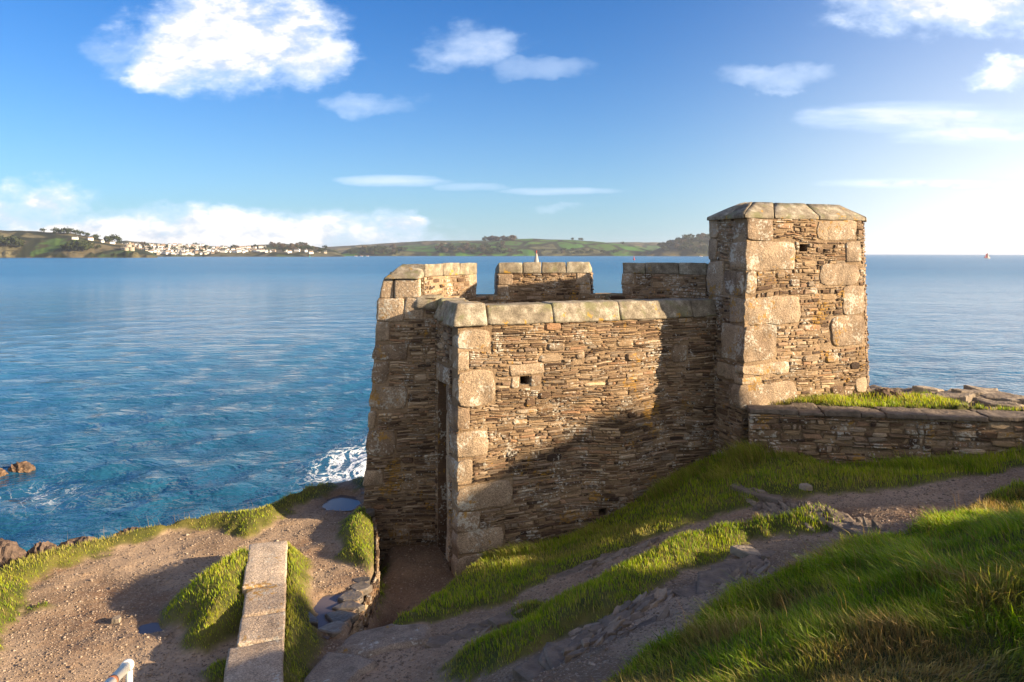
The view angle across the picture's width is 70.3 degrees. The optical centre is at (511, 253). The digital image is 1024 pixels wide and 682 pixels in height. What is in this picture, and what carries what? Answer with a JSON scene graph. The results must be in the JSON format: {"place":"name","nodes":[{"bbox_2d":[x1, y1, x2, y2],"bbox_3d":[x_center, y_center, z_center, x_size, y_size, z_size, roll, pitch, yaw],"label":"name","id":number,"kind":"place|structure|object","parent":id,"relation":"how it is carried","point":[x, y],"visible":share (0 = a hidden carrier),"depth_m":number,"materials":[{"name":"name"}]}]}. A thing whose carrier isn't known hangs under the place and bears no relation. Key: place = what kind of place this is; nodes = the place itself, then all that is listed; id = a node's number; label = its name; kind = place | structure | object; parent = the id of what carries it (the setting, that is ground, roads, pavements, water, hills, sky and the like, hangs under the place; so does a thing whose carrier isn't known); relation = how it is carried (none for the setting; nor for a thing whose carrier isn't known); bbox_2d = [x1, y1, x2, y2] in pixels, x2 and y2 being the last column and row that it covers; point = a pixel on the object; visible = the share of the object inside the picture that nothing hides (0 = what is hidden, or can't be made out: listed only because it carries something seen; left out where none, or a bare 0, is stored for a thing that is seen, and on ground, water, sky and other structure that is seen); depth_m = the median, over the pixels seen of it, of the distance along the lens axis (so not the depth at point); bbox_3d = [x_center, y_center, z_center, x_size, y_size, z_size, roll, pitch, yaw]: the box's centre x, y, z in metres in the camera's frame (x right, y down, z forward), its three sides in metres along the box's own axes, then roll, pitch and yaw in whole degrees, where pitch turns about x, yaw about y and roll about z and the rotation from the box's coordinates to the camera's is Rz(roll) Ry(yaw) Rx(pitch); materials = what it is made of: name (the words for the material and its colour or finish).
{"place":"outdoors","nodes":[
{"label":"outdoors","id":0,"kind":"place"},
{"bbox_2d":[0,230,157,257],"bbox_3d":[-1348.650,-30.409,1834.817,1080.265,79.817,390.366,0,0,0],"label":"hill","id":1,"kind":"structure","parent":0,"point":[38,244],"depth_m":1717.48,"materials":[{"name":"green plant"}]},
{"bbox_2d":[0,237,10,245],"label":"tree","id":2,"kind":"object","parent":1,"relation":"on","point":[6,241],"visible":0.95,"depth_m":1712.63,"materials":[{"name":"green plant"}]},
{"bbox_2d":[3,235,19,244],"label":"tree","id":3,"kind":"object","parent":1,"relation":"on","point":[13,236],"visible":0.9,"depth_m":1721.70,"materials":[{"name":"green plant"}]},
{"bbox_2d":[10,238,24,245],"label":"tree","id":4,"kind":"object","parent":1,"relation":"on","point":[20,240],"visible":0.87,"depth_m":1722.08,"materials":[{"name":"green plant"}]},
{"bbox_2d":[15,242,23,246],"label":"tree","id":5,"kind":"object","parent":1,"relation":"on","point":[20,244],"visible":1,"depth_m":1712.48,"materials":[{"name":"green plant"}]},
{"bbox_2d":[51,227,60,233],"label":"tree","id":6,"kind":"object","parent":1,"relation":"on","point":[55,231],"visible":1,"depth_m":1846.38,"materials":[{"name":"green plant"}]},
{"bbox_2d":[60,226,70,233],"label":"tree","id":7,"kind":"object","parent":1,"relation":"on","point":[67,229],"visible":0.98,"depth_m":1849.30,"materials":[{"name":"green plant"}]},
{"bbox_2d":[65,242,77,250],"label":"tree","id":8,"kind":"object","parent":1,"relation":"on","point":[66,246],"visible":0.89,"depth_m":1680.03,"materials":[{"name":"green plant"}]},
{"bbox_2d":[67,240,86,250],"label":"tree","id":9,"kind":"object","parent":1,"relation":"on","point":[78,242],"visible":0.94,"depth_m":1684.48,"materials":[{"name":"green plant"}]},
{"bbox_2d":[74,241,96,250],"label":"tree","id":10,"kind":"object","parent":1,"relation":"on","point":[87,242],"visible":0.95,"depth_m":1690.22,"materials":[{"name":"green plant"}]},
{"bbox_2d":[103,236,113,241],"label":"tree","id":11,"kind":"object","parent":1,"relation":"on","point":[105,238],"visible":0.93,"depth_m":1843.43,"materials":[{"name":"green plant"}]},
{"bbox_2d":[107,234,118,241],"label":"tree","id":12,"kind":"object","parent":1,"relation":"on","point":[113,236],"visible":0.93,"depth_m":1852.47,"materials":[{"name":"green plant"}]},
{"bbox_2d":[121,242,134,250],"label":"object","id":13,"kind":"structure","parent":1,"relation":"on","point":[128,247],"depth_m":1742.82,"materials":[{"name":"stone"}]},
{"bbox_2d":[118,241,344,256],"bbox_3d":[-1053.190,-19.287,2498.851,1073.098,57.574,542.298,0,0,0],"label":"hill","id":14,"kind":"structure","parent":0,"point":[279,252],"depth_m":2300.94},
{"bbox_2d":[324,240,482,252],"bbox_3d":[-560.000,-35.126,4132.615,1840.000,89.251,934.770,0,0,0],"label":"hill","id":15,"kind":"structure","parent":0,"point":[340,249],"depth_m":4097.98,"materials":[{"name":"green plant"}]},
{"bbox_2d":[341,239,652,255],"bbox_3d":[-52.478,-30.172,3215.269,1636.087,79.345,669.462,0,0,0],"label":"hill","id":16,"kind":"structure","parent":0,"point":[529,247],"depth_m":3034.41,"materials":[{"name":"green plant"}]},
{"bbox_2d":[0,254,1023,551],"bbox_3d":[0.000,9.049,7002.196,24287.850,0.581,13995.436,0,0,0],"label":"water","id":17,"kind":"structure","parent":0,"point":[138,392],"depth_m":60.29,"materials":[{"name":"blue liquid"}]},
{"bbox_2d":[0,468,7,476],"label":"sea rock","id":18,"kind":"object","parent":17,"relation":"in","point":[3,472],"visible":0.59,"depth_m":29.81,"materials":[{"name":"brown stone"}]},
{"bbox_2d":[7,461,35,472],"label":"sea rock","id":19,"kind":"object","parent":17,"relation":"in","point":[23,467],"visible":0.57,"depth_m":30.31,"materials":[{"name":"brown stone"}]},
{"bbox_2d":[534,251,538,261],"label":"beacon","id":20,"kind":"object","parent":17,"relation":"in","point":[536,258],"visible":0.77,"depth_m":618.88,"materials":[{"name":"stone"}]},
{"bbox_2d":[0,385,1023,681],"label":"ground","id":21,"kind":"structure","parent":0,"point":[310,551],"depth_m":8.22,"materials":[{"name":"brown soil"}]},
{"bbox_2d":[0,538,26,568],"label":"shore rock","id":22,"kind":"object","parent":21,"relation":"on","point":[9,550],"visible":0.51,"depth_m":9.63,"materials":[{"name":"beige stone"}]},
{"bbox_2d":[26,541,60,557],"bbox_3d":[-6.420,4.196,9.986,0.541,0.477,0.396,0,0,0],"label":"shore rock","id":23,"kind":"object","parent":21,"relation":"on","point":[40,546],"visible":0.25,"depth_m":9.93,"materials":[{"name":"beige stone"}]},
{"bbox_2d":[59,536,97,547],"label":"shore rock","id":24,"kind":"object","parent":21,"relation":"on","point":[79,540],"visible":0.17,"depth_m":10.23,"materials":[{"name":"beige stone"}]},
{"bbox_2d":[112,615,120,623],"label":"loose stone","id":25,"kind":"object","parent":21,"relation":"on","point":[116,619],"visible":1,"depth_m":7.97,"materials":[{"name":"stone"}]},
{"bbox_2d":[105,659,133,681],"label":"handrail","id":26,"kind":"object","parent":21,"relation":"on","point":[123,670],"visible":1,"depth_m":2.68,"materials":[{"name":"white metal"}]},
{"bbox_2d":[113,527,140,535],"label":"shore rock","id":27,"kind":"object","parent":21,"relation":"on","point":[126,529],"visible":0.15,"depth_m":10.64,"materials":[{"name":"beige stone"}]},
{"bbox_2d":[138,622,161,633],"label":"puddle","id":28,"kind":"object","parent":21,"relation":"on","point":[149,628],"visible":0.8,"depth_m":7.90,"materials":[{"name":"blue liquid"}]},
{"bbox_2d":[0,476,379,681],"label":"verge grass","id":29,"kind":"structure","parent":21,"relation":"on","point":[226,559],"depth_m":8.50,"materials":[{"name":"green plant"}]},
{"bbox_2d":[224,541,287,681],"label":"slab wall","id":30,"kind":"structure","parent":21,"relation":"on","point":[256,654],"depth_m":7.42,"materials":[{"name":"stone"}]},
{"bbox_2d":[304,652,378,681],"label":"path","id":31,"kind":"structure","parent":21,"relation":"on","point":[336,667],"depth_m":6.85,"materials":[{"name":"grey stone"}]},
{"bbox_2d":[322,495,360,510],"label":"puddle","id":32,"kind":"object","parent":21,"relation":"on","point":[343,503],"visible":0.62,"depth_m":11.79,"materials":[{"name":"blue liquid"}]},
{"bbox_2d":[308,491,379,637],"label":"retaining wall","id":33,"kind":"structure","parent":21,"relation":"on","point":[339,616],"depth_m":8.49,"materials":[{"name":"stone"}]},
{"bbox_2d":[314,593,343,638],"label":"puddle","id":34,"kind":"object","parent":33,"relation":"on","point":[326,604],"visible":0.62,"depth_m":8.36,"materials":[{"name":"blue liquid"}]},
{"bbox_2d":[335,624,431,657],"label":"path","id":35,"kind":"structure","parent":21,"relation":"on","point":[369,643],"depth_m":7.38,"materials":[{"name":"grey stone"}]},
{"bbox_2d":[425,608,522,648],"bbox_3d":[-0.283,3.801,7.347,1.176,0.320,0.472,0,0,-27],"label":"rock outcrop","id":36,"kind":"object","parent":21,"relation":"on","point":[470,630],"visible":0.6,"depth_m":7.30,"materials":[{"name":"stone"}]},
{"bbox_2d":[3,389,1020,681],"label":"dry stems","id":37,"kind":"object","parent":21,"relation":"on","point":[801,539],"visible":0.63,"depth_m":6.49,"materials":[{"name":"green plant"}]},
{"bbox_2d":[555,549,623,578],"bbox_3d":[0.978,3.707,8.621,1.145,0.307,0.375,0,0,-25],"label":"rock outcrop","id":38,"kind":"object","parent":21,"relation":"on","point":[587,565],"visible":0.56,"depth_m":8.56,"materials":[{"name":"stone"}]},
{"bbox_2d":[512,604,669,680],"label":"rock outcrop","id":39,"kind":"object","parent":21,"relation":"on","point":[608,629],"visible":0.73,"depth_m":5.83,"materials":[{"name":"stone"}]},
{"bbox_2d":[363,202,869,578],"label":"stone blockhouse","id":40,"kind":"structure","parent":21,"relation":"on","point":[532,402],"depth_m":11.53,"materials":[{"name":"stone"}]},
{"bbox_2d":[597,587,674,622],"bbox_3d":[1.150,3.163,6.463,1.070,0.338,0.422,0,0,-40],"label":"rock outcrop","id":41,"kind":"object","parent":21,"relation":"on","point":[645,600],"visible":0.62,"depth_m":6.42,"materials":[{"name":"stone"}]},
{"bbox_2d":[612,537,661,553],"bbox_3d":[1.560,3.623,8.845,0.957,0.262,0.292,0,0,-29],"label":"rock outcrop","id":42,"kind":"object","parent":21,"relation":"on","point":[649,542],"visible":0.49,"depth_m":8.85,"materials":[{"name":"stone"}]},
{"bbox_2d":[377,443,1023,681],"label":"bank grass","id":43,"kind":"structure","parent":21,"relation":"on","point":[504,630],"depth_m":9.09,"materials":[{"name":"green plant"}]},
{"bbox_2d":[673,548,775,596],"bbox_3d":[2.193,3.095,6.980,0.689,0.370,1.967,0,0,36],"label":"rock outcrop","id":44,"kind":"object","parent":21,"relation":"on","point":[726,569],"visible":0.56,"depth_m":6.81,"materials":[{"name":"stone"}]},
{"bbox_2d":[477,392,1010,560],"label":"tussock grass","id":45,"kind":"structure","parent":21,"relation":"on","point":[748,453],"depth_m":10.63,"materials":[{"name":"green plant"}]},
{"bbox_2d":[730,545,760,557],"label":"loose stone","id":46,"kind":"object","parent":21,"relation":"on","point":[740,551],"visible":0.73,"depth_m":7.76,"materials":[{"name":"stone"}]},
{"bbox_2d":[761,553,769,559],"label":"loose stone","id":47,"kind":"object","parent":21,"relation":"on","point":[764,556],"visible":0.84,"depth_m":7.48,"materials":[{"name":"stone"}]},
{"bbox_2d":[554,481,1023,681],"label":"long grass","id":48,"kind":"structure","parent":21,"relation":"on","point":[718,622],"depth_m":4.49,"materials":[{"name":"green plant"}]},
{"bbox_2d":[799,483,812,490],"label":"loose stone","id":49,"kind":"object","parent":21,"relation":"on","point":[806,486],"visible":1,"depth_m":9.51,"materials":[{"name":"stone"}]},
{"bbox_2d":[730,483,886,535],"bbox_3d":[3.519,3.146,8.808,0.788,0.568,2.934,0,0,-15],"label":"rock outcrop","id":50,"kind":"object","parent":21,"relation":"on","point":[770,503],"visible":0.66,"depth_m":8.47,"materials":[{"name":"stone"}]},
{"bbox_2d":[746,401,1023,463],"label":"stone wall","id":51,"kind":"structure","parent":21,"relation":"on","point":[836,433],"depth_m":10.88,"materials":[{"name":"stone"}]},
{"bbox_2d":[870,388,903,398],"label":"shore rock","id":52,"kind":"object","parent":21,"relation":"on","point":[885,391],"visible":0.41,"depth_m":12.15,"materials":[{"name":"brown stone"}]},
{"bbox_2d":[773,388,1023,410],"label":"ledge grass","id":53,"kind":"structure","parent":21,"relation":"on","point":[854,398],"depth_m":11.58,"materials":[{"name":"green plant"}]},
{"bbox_2d":[912,386,985,402],"bbox_3d":[7.332,2.390,12.114,1.155,0.310,0.559,0,0,16],"label":"ledge rock","id":54,"kind":"object","parent":21,"relation":"on","point":[964,395],"visible":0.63,"depth_m":12.00,"materials":[{"name":"stone"}]},
{"bbox_2d":[963,385,1014,394],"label":"ledge rock","id":55,"kind":"object","parent":21,"relation":"on","point":[984,390],"visible":0.18,"depth_m":12.42,"materials":[{"name":"stone"}]},
{"bbox_2d":[973,393,1023,409],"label":"ledge rock","id":56,"kind":"object","parent":21,"relation":"on","point":[996,400],"visible":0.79,"depth_m":11.70,"materials":[{"name":"stone"}]},
{"bbox_2d":[0,0,1023,253],"label":"sky","id":57,"kind":"structure","parent":0,"point":[318,123],"materials":[{"name":"blue"}]},
{"bbox_2d":[607,242,660,249],"bbox_3d":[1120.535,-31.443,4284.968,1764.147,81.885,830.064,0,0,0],"label":"hill","id":58,"kind":"structure","parent":0,"point":[651,245],"depth_m":4256.36,"materials":[{"name":"green plant"}]},
{"bbox_2d":[645,237,708,255],"bbox_3d":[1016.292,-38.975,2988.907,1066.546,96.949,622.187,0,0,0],"label":"hill","id":59,"kind":"structure","parent":0,"point":[673,251],"depth_m":2780.45,"materials":[{"name":"green plant"}]},
{"bbox_2d":[692,248,701,253],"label":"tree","id":60,"kind":"object","parent":59,"relation":"on","point":[696,250],"visible":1,"depth_m":2714.93,"materials":[{"name":"green plant"}]}
]}

